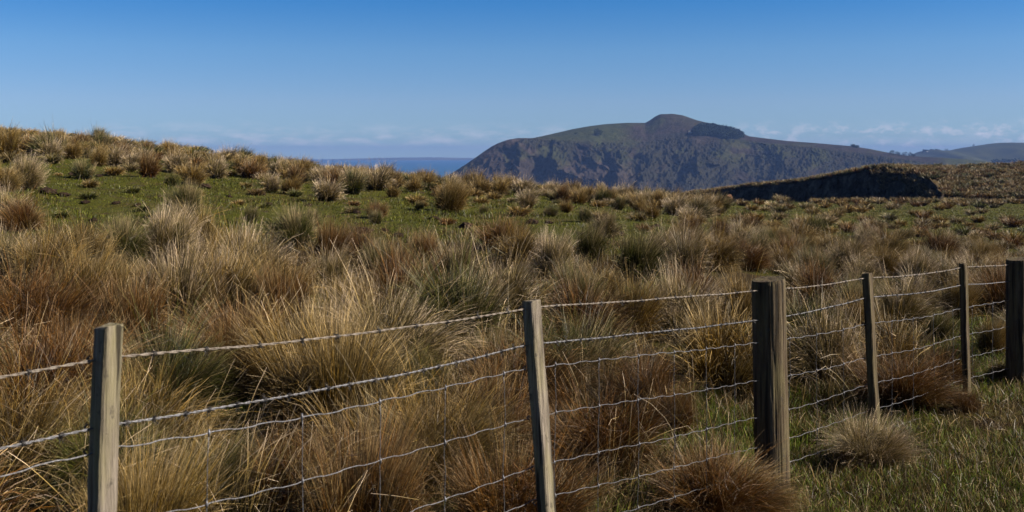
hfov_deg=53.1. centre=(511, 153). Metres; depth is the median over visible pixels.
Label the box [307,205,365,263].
tussock
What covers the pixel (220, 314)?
tussock
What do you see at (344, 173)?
tussock
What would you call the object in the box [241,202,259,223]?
tussock
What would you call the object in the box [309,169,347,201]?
tussock
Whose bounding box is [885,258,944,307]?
tussock
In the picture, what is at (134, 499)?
tussock
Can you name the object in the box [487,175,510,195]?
tussock
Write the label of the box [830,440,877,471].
tussock
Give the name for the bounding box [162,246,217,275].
tussock
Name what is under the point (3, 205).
tussock
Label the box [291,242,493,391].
tussock
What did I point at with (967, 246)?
tussock
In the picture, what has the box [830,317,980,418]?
tussock
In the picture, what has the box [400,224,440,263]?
tussock
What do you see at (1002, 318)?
tussock
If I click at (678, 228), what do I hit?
tussock
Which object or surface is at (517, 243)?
tussock
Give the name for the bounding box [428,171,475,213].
tussock
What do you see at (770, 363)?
fence
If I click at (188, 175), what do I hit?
tussock
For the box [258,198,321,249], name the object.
tussock
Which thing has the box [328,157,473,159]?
headland
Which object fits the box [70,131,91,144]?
tussock
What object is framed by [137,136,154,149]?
tussock
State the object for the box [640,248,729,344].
tussock
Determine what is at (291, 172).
tussock
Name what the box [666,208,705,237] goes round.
tussock
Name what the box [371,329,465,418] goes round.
tussock
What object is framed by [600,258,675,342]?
tussock
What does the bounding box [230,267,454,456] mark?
tussock
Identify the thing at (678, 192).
tussock
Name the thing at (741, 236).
tussock
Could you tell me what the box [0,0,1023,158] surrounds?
sky
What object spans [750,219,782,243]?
tussock
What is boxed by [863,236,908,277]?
tussock
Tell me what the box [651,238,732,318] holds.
tussock
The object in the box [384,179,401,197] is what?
tussock
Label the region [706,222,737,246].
tussock
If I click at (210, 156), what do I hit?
tussock
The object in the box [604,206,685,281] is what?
tussock
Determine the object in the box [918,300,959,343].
tussock
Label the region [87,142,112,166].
tussock
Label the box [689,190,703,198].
tussock
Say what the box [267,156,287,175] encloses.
tussock
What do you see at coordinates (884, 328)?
tussock
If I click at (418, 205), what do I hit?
tussock
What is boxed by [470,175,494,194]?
tussock
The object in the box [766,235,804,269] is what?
tussock
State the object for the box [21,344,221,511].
tussock
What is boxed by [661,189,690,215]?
tussock
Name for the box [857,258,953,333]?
tussock
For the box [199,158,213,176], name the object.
tussock
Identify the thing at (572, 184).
tussock
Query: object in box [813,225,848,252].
tussock
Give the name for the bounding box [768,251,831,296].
tussock
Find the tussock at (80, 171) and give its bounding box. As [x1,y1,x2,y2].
[66,153,99,180]
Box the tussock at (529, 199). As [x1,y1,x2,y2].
[515,183,539,207]
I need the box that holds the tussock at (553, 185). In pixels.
[544,177,568,193]
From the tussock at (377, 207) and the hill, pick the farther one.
the hill
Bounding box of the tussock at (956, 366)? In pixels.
[913,323,984,389]
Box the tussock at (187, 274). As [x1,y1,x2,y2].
[122,221,234,330]
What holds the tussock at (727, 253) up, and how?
on the ground at (98, 204)
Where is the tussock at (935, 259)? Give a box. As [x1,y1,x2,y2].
[921,246,955,267]
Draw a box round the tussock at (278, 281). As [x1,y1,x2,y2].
[242,246,328,327]
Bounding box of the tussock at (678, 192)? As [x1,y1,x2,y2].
[671,187,684,197]
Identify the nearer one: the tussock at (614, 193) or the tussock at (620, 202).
the tussock at (620, 202)
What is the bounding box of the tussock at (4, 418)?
[0,301,153,511]
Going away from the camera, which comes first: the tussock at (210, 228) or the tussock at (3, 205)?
the tussock at (210, 228)
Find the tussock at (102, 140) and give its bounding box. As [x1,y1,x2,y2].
[91,128,115,146]
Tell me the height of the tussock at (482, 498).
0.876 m
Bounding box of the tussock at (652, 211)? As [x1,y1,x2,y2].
[641,200,661,218]
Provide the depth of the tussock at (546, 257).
10.04 m
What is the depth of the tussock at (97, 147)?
33.32 m
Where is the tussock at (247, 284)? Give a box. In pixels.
[174,219,291,322]
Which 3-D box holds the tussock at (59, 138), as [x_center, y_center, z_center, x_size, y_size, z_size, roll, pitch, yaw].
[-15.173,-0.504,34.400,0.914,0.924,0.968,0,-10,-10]
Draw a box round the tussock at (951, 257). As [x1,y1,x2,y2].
[929,246,966,266]
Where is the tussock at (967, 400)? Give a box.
[942,377,987,413]
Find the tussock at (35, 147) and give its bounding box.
[21,114,74,156]
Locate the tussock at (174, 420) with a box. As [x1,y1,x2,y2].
[43,320,246,472]
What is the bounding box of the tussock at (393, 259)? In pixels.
[365,230,427,288]
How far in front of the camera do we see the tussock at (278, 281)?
7.77 m
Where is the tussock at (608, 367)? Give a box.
[553,325,636,403]
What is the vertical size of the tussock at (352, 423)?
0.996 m
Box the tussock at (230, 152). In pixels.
[218,142,239,160]
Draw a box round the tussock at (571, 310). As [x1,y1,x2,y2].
[532,245,647,350]
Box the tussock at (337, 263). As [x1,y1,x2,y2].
[293,235,361,291]
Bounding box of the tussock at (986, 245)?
[966,232,1007,258]
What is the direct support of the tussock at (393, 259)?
on the ground at (98, 204)
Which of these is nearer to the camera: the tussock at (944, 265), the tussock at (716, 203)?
the tussock at (944, 265)
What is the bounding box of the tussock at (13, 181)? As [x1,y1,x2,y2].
[0,160,27,192]
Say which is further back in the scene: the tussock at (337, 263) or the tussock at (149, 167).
the tussock at (149, 167)
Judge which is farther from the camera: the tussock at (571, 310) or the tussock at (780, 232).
the tussock at (780, 232)
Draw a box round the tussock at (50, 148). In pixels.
[30,135,65,157]
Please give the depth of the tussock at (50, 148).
30.18 m
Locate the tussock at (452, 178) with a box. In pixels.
[441,170,461,191]
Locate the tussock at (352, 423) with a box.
[264,346,499,511]
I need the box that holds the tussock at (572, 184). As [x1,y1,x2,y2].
[564,177,582,190]
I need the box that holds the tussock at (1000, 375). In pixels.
[981,347,1007,382]
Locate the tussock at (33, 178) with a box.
[7,147,51,190]
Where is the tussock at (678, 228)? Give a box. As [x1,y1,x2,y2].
[666,219,694,235]
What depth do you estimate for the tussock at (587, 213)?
18.56 m
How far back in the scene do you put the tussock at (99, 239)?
10.23 m
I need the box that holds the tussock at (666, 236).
[634,210,691,252]
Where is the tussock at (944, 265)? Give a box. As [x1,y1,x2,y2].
[922,239,980,285]
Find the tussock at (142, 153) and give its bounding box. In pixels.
[129,142,156,159]
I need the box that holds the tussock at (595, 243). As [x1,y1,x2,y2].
[568,212,617,262]
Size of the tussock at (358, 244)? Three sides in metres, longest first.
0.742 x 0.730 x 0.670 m
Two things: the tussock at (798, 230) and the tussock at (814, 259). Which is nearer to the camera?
the tussock at (814, 259)
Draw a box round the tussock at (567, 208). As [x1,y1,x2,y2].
[557,198,574,212]
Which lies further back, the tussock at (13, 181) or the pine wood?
the pine wood
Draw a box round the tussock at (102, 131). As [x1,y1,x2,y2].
[85,119,112,138]
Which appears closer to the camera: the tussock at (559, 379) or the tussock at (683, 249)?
the tussock at (559, 379)
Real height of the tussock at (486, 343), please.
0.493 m
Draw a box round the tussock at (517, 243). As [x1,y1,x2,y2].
[484,214,547,266]
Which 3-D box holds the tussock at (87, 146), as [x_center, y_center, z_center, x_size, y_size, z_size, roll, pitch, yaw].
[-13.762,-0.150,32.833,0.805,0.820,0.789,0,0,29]
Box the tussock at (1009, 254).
[991,247,1023,264]
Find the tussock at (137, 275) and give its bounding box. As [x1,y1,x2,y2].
[105,248,154,294]
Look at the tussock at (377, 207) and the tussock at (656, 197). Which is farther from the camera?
the tussock at (656, 197)
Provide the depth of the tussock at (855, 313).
9.33 m
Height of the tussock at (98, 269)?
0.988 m
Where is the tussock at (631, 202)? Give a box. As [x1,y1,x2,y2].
[625,189,647,208]
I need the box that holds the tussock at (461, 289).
[377,213,519,349]
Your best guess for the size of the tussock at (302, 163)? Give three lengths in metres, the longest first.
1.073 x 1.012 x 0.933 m
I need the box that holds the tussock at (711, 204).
[694,192,721,216]
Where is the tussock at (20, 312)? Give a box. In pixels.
[0,213,126,356]
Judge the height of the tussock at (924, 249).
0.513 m
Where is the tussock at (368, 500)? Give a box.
[244,373,479,511]
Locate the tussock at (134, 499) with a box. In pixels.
[31,390,250,511]
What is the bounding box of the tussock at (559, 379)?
[429,285,616,423]
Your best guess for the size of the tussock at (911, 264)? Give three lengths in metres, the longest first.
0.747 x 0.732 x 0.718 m
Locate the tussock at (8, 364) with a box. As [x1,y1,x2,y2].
[0,256,173,431]
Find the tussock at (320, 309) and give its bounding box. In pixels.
[270,273,381,346]
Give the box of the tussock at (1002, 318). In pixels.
[991,286,1005,327]
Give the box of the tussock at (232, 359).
[157,291,286,399]
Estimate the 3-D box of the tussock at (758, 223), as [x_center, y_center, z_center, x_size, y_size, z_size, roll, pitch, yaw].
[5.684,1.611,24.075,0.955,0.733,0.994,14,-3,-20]
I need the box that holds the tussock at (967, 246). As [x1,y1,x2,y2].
[958,236,986,255]
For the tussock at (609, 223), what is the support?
on the ground at (98, 204)
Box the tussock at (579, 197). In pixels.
[567,183,589,204]
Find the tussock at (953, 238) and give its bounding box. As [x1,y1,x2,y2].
[934,228,960,246]
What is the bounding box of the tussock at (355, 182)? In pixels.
[337,157,373,194]
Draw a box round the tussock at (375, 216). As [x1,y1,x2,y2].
[365,208,383,224]
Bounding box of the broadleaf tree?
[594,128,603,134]
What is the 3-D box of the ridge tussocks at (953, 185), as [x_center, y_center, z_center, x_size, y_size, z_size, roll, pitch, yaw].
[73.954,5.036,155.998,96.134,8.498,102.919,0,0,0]
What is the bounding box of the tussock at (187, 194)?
[160,176,207,217]
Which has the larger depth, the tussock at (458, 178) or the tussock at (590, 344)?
the tussock at (458, 178)
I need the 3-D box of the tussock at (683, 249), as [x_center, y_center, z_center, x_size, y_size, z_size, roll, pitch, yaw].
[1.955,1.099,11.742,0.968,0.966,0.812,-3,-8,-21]
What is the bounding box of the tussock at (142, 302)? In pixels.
[77,252,181,352]
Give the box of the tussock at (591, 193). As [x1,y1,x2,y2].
[578,182,597,201]
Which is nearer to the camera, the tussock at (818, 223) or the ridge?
the tussock at (818, 223)
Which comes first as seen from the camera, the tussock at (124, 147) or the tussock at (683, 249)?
the tussock at (683, 249)
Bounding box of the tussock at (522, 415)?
[392,306,564,466]
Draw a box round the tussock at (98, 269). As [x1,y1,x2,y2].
[34,227,139,325]
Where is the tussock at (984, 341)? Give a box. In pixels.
[969,305,1005,356]
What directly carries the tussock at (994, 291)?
on the ground at (98, 204)
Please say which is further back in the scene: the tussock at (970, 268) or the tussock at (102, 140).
the tussock at (102, 140)
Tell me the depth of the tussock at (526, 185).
34.09 m
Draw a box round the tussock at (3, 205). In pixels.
[0,177,35,226]
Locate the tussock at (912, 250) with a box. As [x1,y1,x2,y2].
[897,239,936,260]
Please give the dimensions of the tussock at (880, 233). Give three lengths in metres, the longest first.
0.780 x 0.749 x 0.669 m
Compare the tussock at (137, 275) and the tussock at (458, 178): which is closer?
the tussock at (137, 275)
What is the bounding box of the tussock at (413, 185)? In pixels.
[403,175,422,191]
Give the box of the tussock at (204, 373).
[72,266,254,431]
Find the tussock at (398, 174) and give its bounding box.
[385,166,405,180]
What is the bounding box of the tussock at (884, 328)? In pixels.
[845,287,938,368]
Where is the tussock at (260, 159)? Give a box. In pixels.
[250,150,268,165]
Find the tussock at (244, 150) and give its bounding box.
[236,145,254,157]
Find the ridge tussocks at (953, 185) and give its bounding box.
[670,161,1023,201]
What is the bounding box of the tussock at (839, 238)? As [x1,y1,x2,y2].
[817,220,850,243]
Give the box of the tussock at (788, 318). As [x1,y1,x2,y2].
[748,268,854,346]
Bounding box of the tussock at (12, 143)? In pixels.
[0,121,30,157]
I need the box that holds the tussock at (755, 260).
[718,230,779,272]
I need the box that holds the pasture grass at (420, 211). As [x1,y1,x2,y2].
[0,146,1023,338]
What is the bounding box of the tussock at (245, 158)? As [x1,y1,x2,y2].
[235,152,251,161]
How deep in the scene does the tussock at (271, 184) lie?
25.74 m
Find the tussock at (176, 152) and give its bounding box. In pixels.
[163,139,187,161]
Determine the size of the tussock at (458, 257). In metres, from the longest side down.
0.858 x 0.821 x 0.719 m
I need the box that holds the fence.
[0,257,1023,511]
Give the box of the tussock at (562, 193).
[551,182,574,202]
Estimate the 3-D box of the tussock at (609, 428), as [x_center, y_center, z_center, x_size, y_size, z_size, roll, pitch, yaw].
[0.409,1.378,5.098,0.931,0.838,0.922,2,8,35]
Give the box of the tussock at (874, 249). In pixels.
[859,242,897,261]
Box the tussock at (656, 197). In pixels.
[646,186,668,202]
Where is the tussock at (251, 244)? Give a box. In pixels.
[208,214,303,273]
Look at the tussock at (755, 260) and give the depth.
13.14 m
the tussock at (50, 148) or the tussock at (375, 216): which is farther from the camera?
the tussock at (50, 148)
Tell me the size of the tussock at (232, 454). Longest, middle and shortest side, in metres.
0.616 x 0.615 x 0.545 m
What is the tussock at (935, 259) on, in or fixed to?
on the ground at (98, 204)
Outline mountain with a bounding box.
[448,114,996,192]
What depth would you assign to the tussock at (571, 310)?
7.44 m
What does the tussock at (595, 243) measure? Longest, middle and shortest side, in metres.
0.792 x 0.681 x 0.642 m
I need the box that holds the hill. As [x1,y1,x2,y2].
[910,143,1023,161]
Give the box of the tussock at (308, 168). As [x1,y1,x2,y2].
[295,152,316,173]
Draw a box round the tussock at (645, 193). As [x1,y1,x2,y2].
[639,181,660,204]
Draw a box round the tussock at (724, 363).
[652,278,822,406]
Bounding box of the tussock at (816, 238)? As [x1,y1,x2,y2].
[801,232,819,253]
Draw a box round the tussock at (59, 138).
[53,126,72,144]
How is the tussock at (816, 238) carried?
on the ground at (98, 204)
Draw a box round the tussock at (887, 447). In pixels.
[812,395,934,470]
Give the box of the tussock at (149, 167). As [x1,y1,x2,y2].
[131,149,163,177]
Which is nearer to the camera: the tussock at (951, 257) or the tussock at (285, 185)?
the tussock at (951, 257)
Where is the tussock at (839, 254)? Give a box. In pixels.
[815,225,878,275]
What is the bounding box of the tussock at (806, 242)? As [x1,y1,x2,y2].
[782,232,820,252]
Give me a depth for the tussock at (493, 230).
12.29 m
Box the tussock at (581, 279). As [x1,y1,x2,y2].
[544,248,611,309]
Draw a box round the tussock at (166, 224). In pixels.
[136,193,208,263]
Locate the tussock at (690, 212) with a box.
[675,200,709,221]
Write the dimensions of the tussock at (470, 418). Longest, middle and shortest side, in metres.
1.166 x 1.130 x 1.107 m
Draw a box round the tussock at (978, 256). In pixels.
[960,235,1002,268]
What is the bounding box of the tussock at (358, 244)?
[341,218,389,266]
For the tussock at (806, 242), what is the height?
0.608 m
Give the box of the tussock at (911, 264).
[891,241,946,285]
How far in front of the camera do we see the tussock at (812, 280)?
10.61 m
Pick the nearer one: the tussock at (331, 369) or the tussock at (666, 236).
the tussock at (331, 369)
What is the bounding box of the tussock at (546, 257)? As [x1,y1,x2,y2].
[527,217,587,282]
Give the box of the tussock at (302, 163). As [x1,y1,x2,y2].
[285,155,307,173]
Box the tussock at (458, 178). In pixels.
[443,171,462,190]
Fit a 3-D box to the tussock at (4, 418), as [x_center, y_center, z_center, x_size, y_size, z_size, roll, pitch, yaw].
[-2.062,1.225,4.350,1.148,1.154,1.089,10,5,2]
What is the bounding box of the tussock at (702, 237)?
[663,208,715,247]
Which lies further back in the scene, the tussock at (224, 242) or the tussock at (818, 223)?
the tussock at (818, 223)
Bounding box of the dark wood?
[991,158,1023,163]
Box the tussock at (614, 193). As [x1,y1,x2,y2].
[597,179,621,200]
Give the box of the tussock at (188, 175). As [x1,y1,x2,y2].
[178,156,211,185]
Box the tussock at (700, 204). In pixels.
[686,190,718,218]
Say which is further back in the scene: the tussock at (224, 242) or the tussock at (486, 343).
the tussock at (224, 242)
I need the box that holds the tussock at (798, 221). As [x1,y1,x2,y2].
[784,212,808,229]
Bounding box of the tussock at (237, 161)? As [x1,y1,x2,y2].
[231,150,251,172]
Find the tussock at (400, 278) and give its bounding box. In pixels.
[349,222,461,322]
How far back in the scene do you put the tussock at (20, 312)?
6.75 m
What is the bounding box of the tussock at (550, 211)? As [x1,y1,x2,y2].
[542,202,560,215]
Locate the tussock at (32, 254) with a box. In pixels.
[0,195,100,287]
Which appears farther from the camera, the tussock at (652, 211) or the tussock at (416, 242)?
the tussock at (652, 211)
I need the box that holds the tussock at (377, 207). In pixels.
[363,192,389,217]
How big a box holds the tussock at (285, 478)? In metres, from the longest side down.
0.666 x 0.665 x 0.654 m
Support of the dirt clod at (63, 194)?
on the ground at (98, 204)
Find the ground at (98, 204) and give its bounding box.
[0,150,1023,511]
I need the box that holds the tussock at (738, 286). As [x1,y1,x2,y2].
[710,256,767,328]
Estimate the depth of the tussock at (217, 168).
29.11 m
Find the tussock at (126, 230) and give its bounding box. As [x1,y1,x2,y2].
[98,204,160,263]
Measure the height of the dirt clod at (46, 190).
0.228 m
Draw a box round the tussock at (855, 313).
[819,276,888,335]
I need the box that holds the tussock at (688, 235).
[664,223,704,244]
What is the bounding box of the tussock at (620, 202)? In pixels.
[609,191,629,209]
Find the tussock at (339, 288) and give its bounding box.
[308,258,381,319]
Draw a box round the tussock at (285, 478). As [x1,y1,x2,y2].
[229,397,379,511]
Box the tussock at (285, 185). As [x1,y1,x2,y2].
[277,171,306,193]
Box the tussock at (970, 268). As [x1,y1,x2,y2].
[942,251,1005,286]
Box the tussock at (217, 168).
[203,148,231,178]
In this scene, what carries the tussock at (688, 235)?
on the ground at (98, 204)
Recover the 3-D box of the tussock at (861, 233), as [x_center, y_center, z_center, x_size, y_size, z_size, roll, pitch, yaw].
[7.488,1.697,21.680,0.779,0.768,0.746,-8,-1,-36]
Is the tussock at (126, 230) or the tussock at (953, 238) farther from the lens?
the tussock at (953, 238)
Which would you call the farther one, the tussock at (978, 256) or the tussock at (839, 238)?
the tussock at (839, 238)
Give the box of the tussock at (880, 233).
[874,222,894,242]
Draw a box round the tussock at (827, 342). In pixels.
[786,270,877,388]
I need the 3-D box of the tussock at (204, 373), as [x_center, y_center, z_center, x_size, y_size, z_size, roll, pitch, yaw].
[-1.921,1.132,5.495,1.059,1.122,1.112,-2,1,-16]
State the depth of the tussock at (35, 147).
31.56 m
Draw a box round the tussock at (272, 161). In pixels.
[266,153,287,173]
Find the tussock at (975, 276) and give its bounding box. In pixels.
[952,267,989,285]
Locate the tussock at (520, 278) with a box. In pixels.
[498,265,533,293]
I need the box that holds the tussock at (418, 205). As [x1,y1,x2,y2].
[415,200,424,210]
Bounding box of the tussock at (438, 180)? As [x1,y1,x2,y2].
[433,170,442,186]
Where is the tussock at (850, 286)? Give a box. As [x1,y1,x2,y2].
[820,262,891,311]
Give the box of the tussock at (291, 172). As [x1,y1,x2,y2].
[283,161,307,182]
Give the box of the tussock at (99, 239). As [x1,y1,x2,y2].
[53,204,122,271]
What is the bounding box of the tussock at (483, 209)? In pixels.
[479,204,489,212]
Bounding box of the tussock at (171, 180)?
[162,169,179,185]
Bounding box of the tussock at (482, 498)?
[426,383,633,511]
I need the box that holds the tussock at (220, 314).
[153,267,297,360]
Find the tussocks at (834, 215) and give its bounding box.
[0,125,1023,511]
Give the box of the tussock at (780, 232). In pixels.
[765,218,795,244]
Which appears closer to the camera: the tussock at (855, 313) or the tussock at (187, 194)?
the tussock at (855, 313)
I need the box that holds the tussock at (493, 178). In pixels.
[491,173,504,181]
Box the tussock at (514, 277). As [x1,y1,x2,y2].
[440,227,571,333]
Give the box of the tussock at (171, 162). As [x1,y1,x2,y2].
[161,148,192,173]
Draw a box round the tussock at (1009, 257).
[991,238,1023,276]
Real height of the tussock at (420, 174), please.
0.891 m
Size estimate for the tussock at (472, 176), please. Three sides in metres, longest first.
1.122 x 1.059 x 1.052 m
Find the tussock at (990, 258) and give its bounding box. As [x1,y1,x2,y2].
[975,249,1015,267]
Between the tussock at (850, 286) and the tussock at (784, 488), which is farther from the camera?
the tussock at (850, 286)
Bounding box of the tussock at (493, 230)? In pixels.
[468,203,534,250]
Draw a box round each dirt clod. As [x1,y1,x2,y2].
[38,187,57,194]
[56,192,71,196]
[81,200,89,203]
[197,183,211,188]
[353,227,373,233]
[392,232,403,237]
[458,222,472,227]
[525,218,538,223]
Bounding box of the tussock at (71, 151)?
[60,136,88,158]
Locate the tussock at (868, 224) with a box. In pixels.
[853,216,888,233]
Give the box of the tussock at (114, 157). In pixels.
[103,142,130,165]
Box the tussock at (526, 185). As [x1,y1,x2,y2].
[509,169,538,194]
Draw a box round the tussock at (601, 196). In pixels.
[592,184,614,201]
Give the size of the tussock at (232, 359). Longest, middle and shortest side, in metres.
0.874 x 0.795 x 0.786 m
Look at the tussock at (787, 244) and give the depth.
14.95 m
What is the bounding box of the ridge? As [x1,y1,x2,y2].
[689,165,1023,202]
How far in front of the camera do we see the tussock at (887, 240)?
16.45 m
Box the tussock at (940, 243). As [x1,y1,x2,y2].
[915,216,966,255]
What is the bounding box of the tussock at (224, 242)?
[192,207,267,264]
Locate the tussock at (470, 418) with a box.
[326,317,547,504]
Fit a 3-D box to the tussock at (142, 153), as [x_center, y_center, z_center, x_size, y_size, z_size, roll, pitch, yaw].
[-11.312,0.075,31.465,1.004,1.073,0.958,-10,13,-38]
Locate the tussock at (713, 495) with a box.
[620,409,814,511]
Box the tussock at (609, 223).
[585,206,628,238]
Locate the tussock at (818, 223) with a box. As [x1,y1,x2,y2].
[802,209,833,233]
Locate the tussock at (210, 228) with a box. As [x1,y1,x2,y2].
[168,193,231,256]
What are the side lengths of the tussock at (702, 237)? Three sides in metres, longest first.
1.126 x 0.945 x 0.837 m
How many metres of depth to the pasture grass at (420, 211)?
21.26 m
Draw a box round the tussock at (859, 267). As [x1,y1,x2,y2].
[840,253,887,281]
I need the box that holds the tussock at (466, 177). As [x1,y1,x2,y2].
[458,170,471,185]
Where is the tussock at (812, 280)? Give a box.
[784,241,858,316]
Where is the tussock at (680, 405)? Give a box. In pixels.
[631,372,710,438]
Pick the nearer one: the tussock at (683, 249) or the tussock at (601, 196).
the tussock at (683, 249)
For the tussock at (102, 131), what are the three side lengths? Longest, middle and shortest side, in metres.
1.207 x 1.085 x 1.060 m
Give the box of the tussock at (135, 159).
[120,147,147,165]
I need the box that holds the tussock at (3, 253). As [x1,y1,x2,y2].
[0,219,44,281]
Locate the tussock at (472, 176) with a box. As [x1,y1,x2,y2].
[465,165,489,184]
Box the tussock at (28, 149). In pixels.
[18,128,41,154]
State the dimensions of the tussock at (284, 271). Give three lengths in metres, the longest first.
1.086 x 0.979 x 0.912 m
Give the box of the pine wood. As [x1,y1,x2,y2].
[691,122,745,138]
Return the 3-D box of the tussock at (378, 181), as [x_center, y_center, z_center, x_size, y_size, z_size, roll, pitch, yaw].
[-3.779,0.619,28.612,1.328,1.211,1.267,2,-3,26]
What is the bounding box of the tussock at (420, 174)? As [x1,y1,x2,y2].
[406,166,427,180]
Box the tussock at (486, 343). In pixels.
[454,322,517,370]
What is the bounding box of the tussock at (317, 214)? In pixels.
[298,202,321,226]
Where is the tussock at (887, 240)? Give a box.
[864,213,918,256]
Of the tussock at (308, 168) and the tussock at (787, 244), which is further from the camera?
the tussock at (308, 168)
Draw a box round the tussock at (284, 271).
[224,221,324,302]
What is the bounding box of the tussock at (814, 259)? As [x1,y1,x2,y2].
[789,239,837,278]
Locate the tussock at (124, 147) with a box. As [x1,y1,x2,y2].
[114,141,131,156]
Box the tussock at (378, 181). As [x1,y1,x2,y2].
[358,156,399,190]
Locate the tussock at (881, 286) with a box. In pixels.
[873,275,895,299]
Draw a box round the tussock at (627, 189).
[614,178,638,194]
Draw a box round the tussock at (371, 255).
[355,226,405,275]
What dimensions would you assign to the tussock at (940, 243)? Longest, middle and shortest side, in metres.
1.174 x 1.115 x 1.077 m
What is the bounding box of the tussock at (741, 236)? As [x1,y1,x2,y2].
[721,216,767,247]
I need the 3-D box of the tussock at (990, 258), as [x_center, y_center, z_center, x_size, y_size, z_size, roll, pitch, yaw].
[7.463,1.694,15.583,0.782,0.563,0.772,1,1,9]
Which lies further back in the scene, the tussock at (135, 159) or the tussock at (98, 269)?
the tussock at (135, 159)
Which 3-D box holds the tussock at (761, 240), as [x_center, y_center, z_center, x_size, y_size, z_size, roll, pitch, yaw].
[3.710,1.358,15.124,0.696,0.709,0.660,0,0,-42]
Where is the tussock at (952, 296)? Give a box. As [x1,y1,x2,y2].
[929,269,990,320]
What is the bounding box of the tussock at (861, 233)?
[852,222,879,245]
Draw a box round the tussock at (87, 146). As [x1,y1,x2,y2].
[73,141,95,156]
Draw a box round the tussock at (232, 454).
[158,414,278,511]
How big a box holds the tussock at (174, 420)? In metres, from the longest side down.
1.060 x 1.029 x 0.990 m
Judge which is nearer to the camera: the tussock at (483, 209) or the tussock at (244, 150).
the tussock at (483, 209)
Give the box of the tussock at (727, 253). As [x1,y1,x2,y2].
[689,213,753,275]
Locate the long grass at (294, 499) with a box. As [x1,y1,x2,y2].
[0,255,994,511]
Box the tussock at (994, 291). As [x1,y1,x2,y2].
[949,243,1011,318]
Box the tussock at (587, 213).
[576,203,593,223]
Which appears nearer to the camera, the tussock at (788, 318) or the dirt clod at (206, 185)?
the tussock at (788, 318)
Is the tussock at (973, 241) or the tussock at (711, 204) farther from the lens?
the tussock at (711, 204)
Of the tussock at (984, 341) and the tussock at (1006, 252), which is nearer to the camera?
the tussock at (984, 341)
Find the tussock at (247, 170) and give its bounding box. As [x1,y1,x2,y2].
[235,156,270,179]
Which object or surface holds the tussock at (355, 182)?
on the ground at (98, 204)
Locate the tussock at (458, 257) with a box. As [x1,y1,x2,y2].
[419,222,493,285]
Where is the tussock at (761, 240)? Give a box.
[744,225,782,251]
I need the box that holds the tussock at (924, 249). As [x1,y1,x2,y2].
[914,243,943,258]
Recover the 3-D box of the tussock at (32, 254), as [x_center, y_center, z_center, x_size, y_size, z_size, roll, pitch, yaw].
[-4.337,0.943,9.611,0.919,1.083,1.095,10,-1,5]
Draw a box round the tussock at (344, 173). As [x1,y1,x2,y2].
[342,164,363,179]
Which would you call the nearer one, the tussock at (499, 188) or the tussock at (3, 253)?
the tussock at (3, 253)
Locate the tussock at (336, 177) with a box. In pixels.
[322,163,346,185]
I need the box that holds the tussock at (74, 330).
[6,293,143,384]
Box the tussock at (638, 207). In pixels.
[631,197,645,212]
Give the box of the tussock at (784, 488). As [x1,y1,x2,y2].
[700,445,813,511]
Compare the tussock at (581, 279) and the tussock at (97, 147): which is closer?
the tussock at (581, 279)
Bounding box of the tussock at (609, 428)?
[519,342,693,488]
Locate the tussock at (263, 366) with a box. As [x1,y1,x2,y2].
[220,254,398,412]
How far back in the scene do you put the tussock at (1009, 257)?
14.76 m
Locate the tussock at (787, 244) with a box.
[761,221,815,255]
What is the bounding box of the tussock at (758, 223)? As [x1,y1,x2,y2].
[737,209,766,230]
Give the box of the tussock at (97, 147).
[90,139,110,152]
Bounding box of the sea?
[294,159,470,177]
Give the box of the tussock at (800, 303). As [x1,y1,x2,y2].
[786,289,814,319]
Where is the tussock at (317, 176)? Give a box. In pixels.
[307,158,340,183]
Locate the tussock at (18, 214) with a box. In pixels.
[0,184,50,232]
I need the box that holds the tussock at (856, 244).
[837,238,865,255]
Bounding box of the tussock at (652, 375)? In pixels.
[570,312,690,422]
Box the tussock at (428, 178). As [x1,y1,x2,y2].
[417,169,443,187]
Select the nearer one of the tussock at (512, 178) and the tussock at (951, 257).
the tussock at (951, 257)
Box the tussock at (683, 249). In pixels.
[644,214,717,277]
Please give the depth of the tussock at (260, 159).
35.78 m
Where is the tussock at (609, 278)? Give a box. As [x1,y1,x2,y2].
[580,251,631,303]
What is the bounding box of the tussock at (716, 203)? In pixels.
[695,189,726,209]
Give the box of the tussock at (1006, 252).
[987,241,1022,259]
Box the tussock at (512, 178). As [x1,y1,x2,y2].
[500,169,521,190]
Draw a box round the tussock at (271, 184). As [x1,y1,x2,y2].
[260,170,281,192]
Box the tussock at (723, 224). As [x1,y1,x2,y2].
[705,206,743,236]
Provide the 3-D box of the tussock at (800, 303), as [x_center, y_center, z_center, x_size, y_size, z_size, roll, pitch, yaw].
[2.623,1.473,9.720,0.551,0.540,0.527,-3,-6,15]
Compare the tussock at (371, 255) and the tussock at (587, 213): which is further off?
the tussock at (587, 213)
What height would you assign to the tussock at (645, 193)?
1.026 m
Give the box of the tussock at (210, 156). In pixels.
[204,147,221,162]
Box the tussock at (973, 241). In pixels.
[961,234,986,246]
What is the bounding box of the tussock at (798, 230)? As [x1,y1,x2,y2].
[777,212,820,242]
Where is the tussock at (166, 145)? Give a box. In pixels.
[161,135,178,152]
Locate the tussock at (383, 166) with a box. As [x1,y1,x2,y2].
[372,157,398,173]
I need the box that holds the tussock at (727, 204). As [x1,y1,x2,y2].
[711,185,733,210]
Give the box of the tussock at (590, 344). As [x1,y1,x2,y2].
[485,273,648,403]

